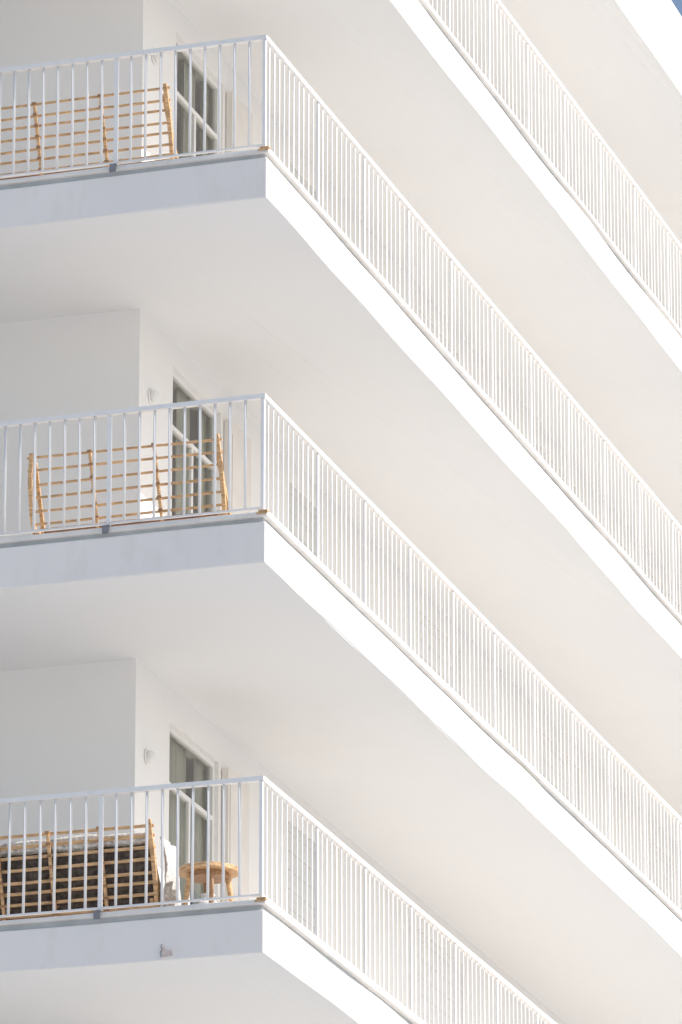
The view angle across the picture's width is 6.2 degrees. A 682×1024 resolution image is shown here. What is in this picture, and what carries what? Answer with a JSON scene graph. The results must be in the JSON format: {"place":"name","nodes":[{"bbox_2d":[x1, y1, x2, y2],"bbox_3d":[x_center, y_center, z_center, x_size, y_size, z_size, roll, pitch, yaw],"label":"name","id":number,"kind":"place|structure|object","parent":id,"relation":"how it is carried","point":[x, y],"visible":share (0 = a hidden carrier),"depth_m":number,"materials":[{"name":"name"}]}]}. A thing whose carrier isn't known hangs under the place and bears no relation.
{"place":"outdoors","nodes":[
{"label":"outdoors","id":0,"kind":"place"},
{"bbox_2d":[0,910,407,1023],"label":"balcony slab","id":1,"kind":"structure","parent":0,"point":[254,967],"depth_m":46.03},
{"bbox_2d":[161,947,171,957],"bbox_3d":[-1.261,3.196,45.470,0.085,0.080,0.033,-6,-19,17],"label":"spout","id":2,"kind":"object","parent":1,"relation":"attached to","point":[166,953],"visible":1,"depth_m":45.45,"materials":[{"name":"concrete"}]},
{"bbox_2d":[0,900,423,1023],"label":"slab edge tile","id":3,"kind":"object","parent":1,"relation":"on","point":[358,976],"visible":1,"depth_m":45.81,"materials":[{"name":"white tile"}]},
{"bbox_2d":[0,157,681,849],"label":"balcony slab","id":4,"kind":"structure","parent":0,"point":[242,277],"depth_m":51.49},
{"bbox_2d":[0,149,681,624],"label":"slab edge tile","id":5,"kind":"object","parent":4,"relation":"on","point":[390,291],"visible":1,"depth_m":49.92,"materials":[{"name":"white tile"}]},
{"bbox_2d":[0,154,681,625],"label":"slab edge groove","id":6,"kind":"object","parent":4,"relation":"attached to","point":[46,182],"visible":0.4,"depth_m":47.75},
{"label":"balcony floor","id":7,"kind":"structure","parent":6,"relation":"on","visible":0},
{"bbox_2d":[0,0,119,178],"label":"front wall","id":8,"kind":"structure","parent":7,"relation":"on","point":[35,31],"depth_m":50.25,"materials":[{"name":"white paint"}]},
{"bbox_2d":[0,83,177,179],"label":"slatted wooden bench","id":9,"kind":"object","parent":7,"relation":"on","point":[167,109],"visible":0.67,"depth_m":48.19,"materials":[{"name":"brown wood"}]},
{"bbox_2d":[118,0,681,615],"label":"side wall","id":10,"kind":"structure","parent":7,"relation":"on","point":[148,24],"depth_m":52.20,"materials":[{"name":"white paint"}]},
{"bbox_2d":[152,54,159,64],"bbox_3d":[-1.472,-3.655,50.303,0.077,0.120,0.120,-6,-19,17],"label":"wall lamp","id":11,"kind":"object","parent":10,"relation":"attached to","point":[155,59],"visible":0.48,"depth_m":50.26,"materials":[{"name":"white paint"}]},
{"bbox_2d":[180,59,194,157],"bbox_3d":[-1.264,-2.609,51.232,0.057,2.250,0.286,-6,-19,17],"label":"curtain","id":12,"kind":"object","parent":10,"relation":"hanging from","point":[184,122],"visible":0.26,"depth_m":51.39,"materials":[{"name":"fabric"}]},
{"bbox_2d":[176,37,218,156],"bbox_3d":[-1.213,-2.643,51.132,0.050,2.270,1.190,-6,-19,17],"label":"frame","id":13,"kind":"object","parent":10,"relation":"in","point":[211,82],"visible":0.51,"depth_m":51.58,"materials":[{"name":"paint"}]},
{"bbox_2d":[199,81,209,155],"bbox_3d":[-1.127,-2.472,51.640,0.057,2.250,0.217,-6,-19,17],"label":"curtain","id":14,"kind":"object","parent":10,"relation":"hanging from","point":[207,115],"visible":0.24,"depth_m":51.87,"materials":[{"name":"fabric"}]},
{"bbox_2d":[226,91,252,152],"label":"folded shutter","id":15,"kind":"object","parent":10,"relation":"attached to","point":[241,124],"visible":0.23,"depth_m":52.09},
{"bbox_2d":[289,163,315,200],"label":"roller shutter","id":16,"kind":"object","parent":10,"relation":"attached to","point":[300,178],"depth_m":53.93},
{"bbox_2d":[415,307,457,361],"bbox_3d":[0.861,-0.589,57.213,0.032,2.278,1.400,-6,-19,17],"label":"roller shutter","id":17,"kind":"object","parent":10,"relation":"attached to","point":[432,330],"visible":0.02,"depth_m":57.54,"materials":[{"name":"paint"}]},
{"bbox_2d":[537,446,574,494],"bbox_3d":[2.075,0.627,60.825,0.032,2.278,1.400,-6,-19,17],"label":"roller shutter","id":18,"kind":"object","parent":10,"relation":"attached to","point":[551,463],"visible":0.02,"depth_m":61.14,"materials":[{"name":"paint"}]},
{"bbox_2d":[644,567,677,611],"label":"roller shutter","id":19,"kind":"object","parent":10,"relation":"attached to","point":[661,588],"visible":0.02,"depth_m":64.71,"materials":[{"name":"paint"}]},
{"bbox_2d":[0,521,681,1023],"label":"balcony slab","id":20,"kind":"structure","parent":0,"point":[268,647],"depth_m":50.51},
{"bbox_2d":[0,512,681,919],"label":"slab edge tile","id":21,"kind":"object","parent":20,"relation":"on","point":[396,640],"visible":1,"depth_m":48.69,"materials":[{"name":"white tile"}]},
{"bbox_2d":[171,0,681,587],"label":"balcony slab","id":22,"kind":"structure","parent":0,"point":[403,94],"depth_m":55.45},
{"bbox_2d":[419,0,681,338],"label":"slab edge tile","id":23,"kind":"object","parent":22,"relation":"on","point":[434,15],"visible":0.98,"depth_m":55.16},
{"bbox_2d":[418,0,656,307],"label":"slab edge groove","id":24,"kind":"object","parent":23,"relation":"attached to","point":[537,155],"depth_m":54.56},
{"bbox_2d":[671,0,681,16],"label":"sky","id":25,"kind":"structure","parent":0,"point":[677,3],"materials":[{"name":"blue"}]},
{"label":"balcony floor","id":26,"kind":"structure","parent":0,"visible":0},
{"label":"end walls","id":27,"kind":"object","parent":26,"relation":"on","visible":0},
{"bbox_2d":[0,775,556,1023],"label":"balcony railing","id":28,"kind":"object","parent":27,"relation":"attached to","point":[263,781],"visible":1,"depth_m":46.26,"materials":[{"name":"white metal"}]},
{"bbox_2d":[0,905,412,1023],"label":"slab edge groove","id":29,"kind":"object","parent":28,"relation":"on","point":[122,919],"visible":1,"depth_m":45.75},
{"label":"balcony floor","id":30,"kind":"structure","parent":29,"relation":"on","visible":0},
{"bbox_2d":[0,661,111,852],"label":"front wall","id":31,"kind":"structure","parent":30,"relation":"on","point":[55,729],"depth_m":48.43,"materials":[{"name":"white paint"}]},
{"bbox_2d":[0,819,180,920],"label":"slatted wooden bench","id":32,"kind":"object","parent":30,"relation":"on","point":[77,878],"visible":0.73,"depth_m":46.35,"materials":[{"name":"brown wood"}]},
{"bbox_2d":[198,893,215,903],"bbox_3d":[-0.979,2.910,46.022,0.169,0.200,0.169,-6,-19,17],"label":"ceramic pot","id":33,"kind":"object","parent":30,"relation":"on","point":[203,895],"visible":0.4,"depth_m":46.00,"materials":[{"name":"white ceramic"}]},
{"bbox_2d":[179,861,237,904],"bbox_3d":[-0.973,2.822,46.071,0.449,0.402,0.449,-6,-19,17],"label":"round side table","id":34,"kind":"object","parent":30,"relation":"on","point":[215,872],"visible":0.64,"depth_m":46.03,"materials":[{"name":"brown wood"}]},
{"bbox_2d":[110,659,565,1023],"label":"side wall","id":35,"kind":"structure","parent":30,"relation":"on","point":[148,707],"depth_m":51.03,"materials":[{"name":"white paint"}]},
{"bbox_2d":[144,749,155,763],"bbox_3d":[-1.472,1.889,48.436,0.077,0.120,0.120,-6,-19,17],"label":"wall lamp","id":36,"kind":"object","parent":35,"relation":"attached to","point":[149,756],"visible":1,"depth_m":48.40,"materials":[{"name":"white paint"}]},
{"bbox_2d":[169,739,185,904],"bbox_3d":[-1.300,2.897,49.254,0.057,2.250,0.286,-6,-19,17],"label":"curtain","id":37,"kind":"object","parent":35,"relation":"hanging from","point":[177,764],"visible":0.38,"depth_m":49.44,"materials":[{"name":"fabric"}]},
{"bbox_2d":[169,725,214,904],"bbox_3d":[-1.213,2.901,49.265,0.050,2.270,1.190,-6,-19,17],"label":"balcony door","id":38,"kind":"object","parent":35,"relation":"in","point":[191,748],"visible":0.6,"depth_m":49.62,"materials":[{"name":"paint"}]},
{"bbox_2d":[193,759,203,903],"bbox_3d":[-1.126,3.072,49.773,0.057,2.250,0.217,-6,-19,17],"label":"curtain","id":39,"kind":"object","parent":35,"relation":"hanging from","point":[199,822],"visible":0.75,"depth_m":49.90,"materials":[{"name":"fabric"}]},
{"bbox_2d":[221,768,249,901],"bbox_3d":[-0.842,3.181,50.081,0.064,2.220,0.540,-6,-19,17],"label":"folded shutter","id":40,"kind":"object","parent":35,"relation":"attached to","point":[231,824],"visible":0.44,"depth_m":50.20,"materials":[{"name":"white plastic"}]},
{"bbox_2d":[287,822,314,934],"bbox_3d":[-0.354,3.739,51.734,0.032,2.278,0.800,-6,-19,17],"label":"roller shutter","id":41,"kind":"object","parent":35,"relation":"attached to","point":[299,878],"visible":0.32,"depth_m":51.99,"materials":[{"name":"white plastic"}]},
{"bbox_2d":[418,930,461,1023],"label":"roller shutter","id":42,"kind":"object","parent":35,"relation":"attached to","point":[435,983],"visible":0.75,"depth_m":55.52,"materials":[{"name":"paint"}]},
{"bbox_2d":[0,393,681,911],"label":"balcony railing","id":43,"kind":"object","parent":27,"relation":"attached to","point":[408,543],"visible":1,"depth_m":49.06,"materials":[{"name":"white metal"}]},
{"bbox_2d":[0,517,681,921],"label":"slab edge groove","id":44,"kind":"object","parent":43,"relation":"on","point":[262,519],"visible":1,"depth_m":46.86},
{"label":"balcony floor","id":45,"kind":"structure","parent":44,"relation":"on","visible":0},
{"bbox_2d":[0,311,115,537],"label":"front wall","id":46,"kind":"structure","parent":45,"relation":"on","point":[57,366],"depth_m":49.33,"materials":[{"name":"white paint"}]},
{"bbox_2d":[27,433,230,534],"bbox_3d":[-1.576,-0.089,47.280,1.562,0.778,0.456,-6,-19,17],"label":"slatted wooden bench","id":47,"kind":"object","parent":45,"relation":"on","point":[159,498],"visible":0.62,"depth_m":47.19,"materials":[{"name":"brown wood"}]},
{"bbox_2d":[113,308,680,877],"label":"side wall","id":48,"kind":"structure","parent":45,"relation":"on","point":[151,354],"depth_m":52.59,"materials":[{"name":"white paint"}]},
{"bbox_2d":[148,388,158,403],"bbox_3d":[-1.472,-0.917,49.380,0.077,0.120,0.120,-6,-19,17],"label":"wall lamp","id":49,"kind":"object","parent":48,"relation":"attached to","point":[153,395],"visible":1,"depth_m":49.35,"materials":[{"name":"white paint"}]},
{"bbox_2d":[174,388,189,514],"bbox_3d":[-1.281,0.111,50.254,0.059,2.250,0.286,-6,-19,17],"label":"curtain","id":50,"kind":"object","parent":48,"relation":"hanging from","point":[180,395],"visible":0.34,"depth_m":50.38,"materials":[{"name":"fabric"}]},
{"bbox_2d":[172,371,216,513],"bbox_3d":[-1.213,0.096,50.209,0.050,2.270,1.190,-6,-19,17],"label":"balcony door","id":51,"kind":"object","parent":48,"relation":"in","point":[188,391],"visible":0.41,"depth_m":50.47,"materials":[{"name":"paint"}]},
{"bbox_2d":[196,411,207,512],"bbox_3d":[-1.125,0.267,50.717,0.059,2.250,0.217,-6,-19,17],"label":"curtain","id":52,"kind":"object","parent":48,"relation":"hanging from","point":[204,445],"visible":0.23,"depth_m":50.93,"materials":[{"name":"fabric"}]},
{"bbox_2d":[224,419,250,513],"bbox_3d":[-0.842,0.376,51.026,0.064,2.220,0.540,-6,-19,17],"label":"folded shutter","id":53,"kind":"object","parent":48,"relation":"attached to","point":[237,467],"visible":0.23,"depth_m":51.16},
{"bbox_2d":[289,483,314,555],"bbox_3d":[-0.354,0.934,52.679,0.032,2.278,0.800,-6,-19,17],"label":"roller shutter","id":54,"kind":"object","parent":48,"relation":"attached to","point":[300,519],"visible":0.08,"depth_m":53.02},
{"bbox_2d":[417,610,459,695],"bbox_3d":[0.861,2.150,56.291,0.032,2.278,1.400,-6,-19,17],"label":"roller shutter","id":55,"kind":"object","parent":48,"relation":"attached to","point":[433,650],"visible":0.14,"depth_m":56.58,"materials":[{"name":"paint"}]},
{"bbox_2d":[540,732,577,809],"bbox_3d":[2.075,3.366,59.902,0.032,2.278,1.400,-6,-19,17],"label":"roller shutter","id":56,"kind":"object","parent":48,"relation":"attached to","point":[555,763],"visible":0.1,"depth_m":60.16,"materials":[{"name":"paint"}]},
{"bbox_2d":[649,840,681,910],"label":"roller shutter","id":57,"kind":"object","parent":48,"relation":"attached to","point":[663,875],"visible":0.13,"depth_m":63.74,"materials":[{"name":"paint"}]},
{"bbox_2d":[0,34,681,616],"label":"balcony railing","id":58,"kind":"object","parent":27,"relation":"attached to","point":[408,208],"visible":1,"depth_m":49.93,"materials":[{"name":"white metal"}]},
{"bbox_2d":[427,0,681,330],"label":"roof parapet slab","id":59,"kind":"structure","parent":27,"relation":"on","point":[615,66],"depth_m":60.32,"materials":[{"name":"white paint"}]},
{"bbox_2d":[428,0,681,329],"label":"balcony railing","id":60,"kind":"object","parent":27,"relation":"attached to","point":[532,49],"visible":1,"depth_m":56.22,"materials":[{"name":"white metal"}]}
]}

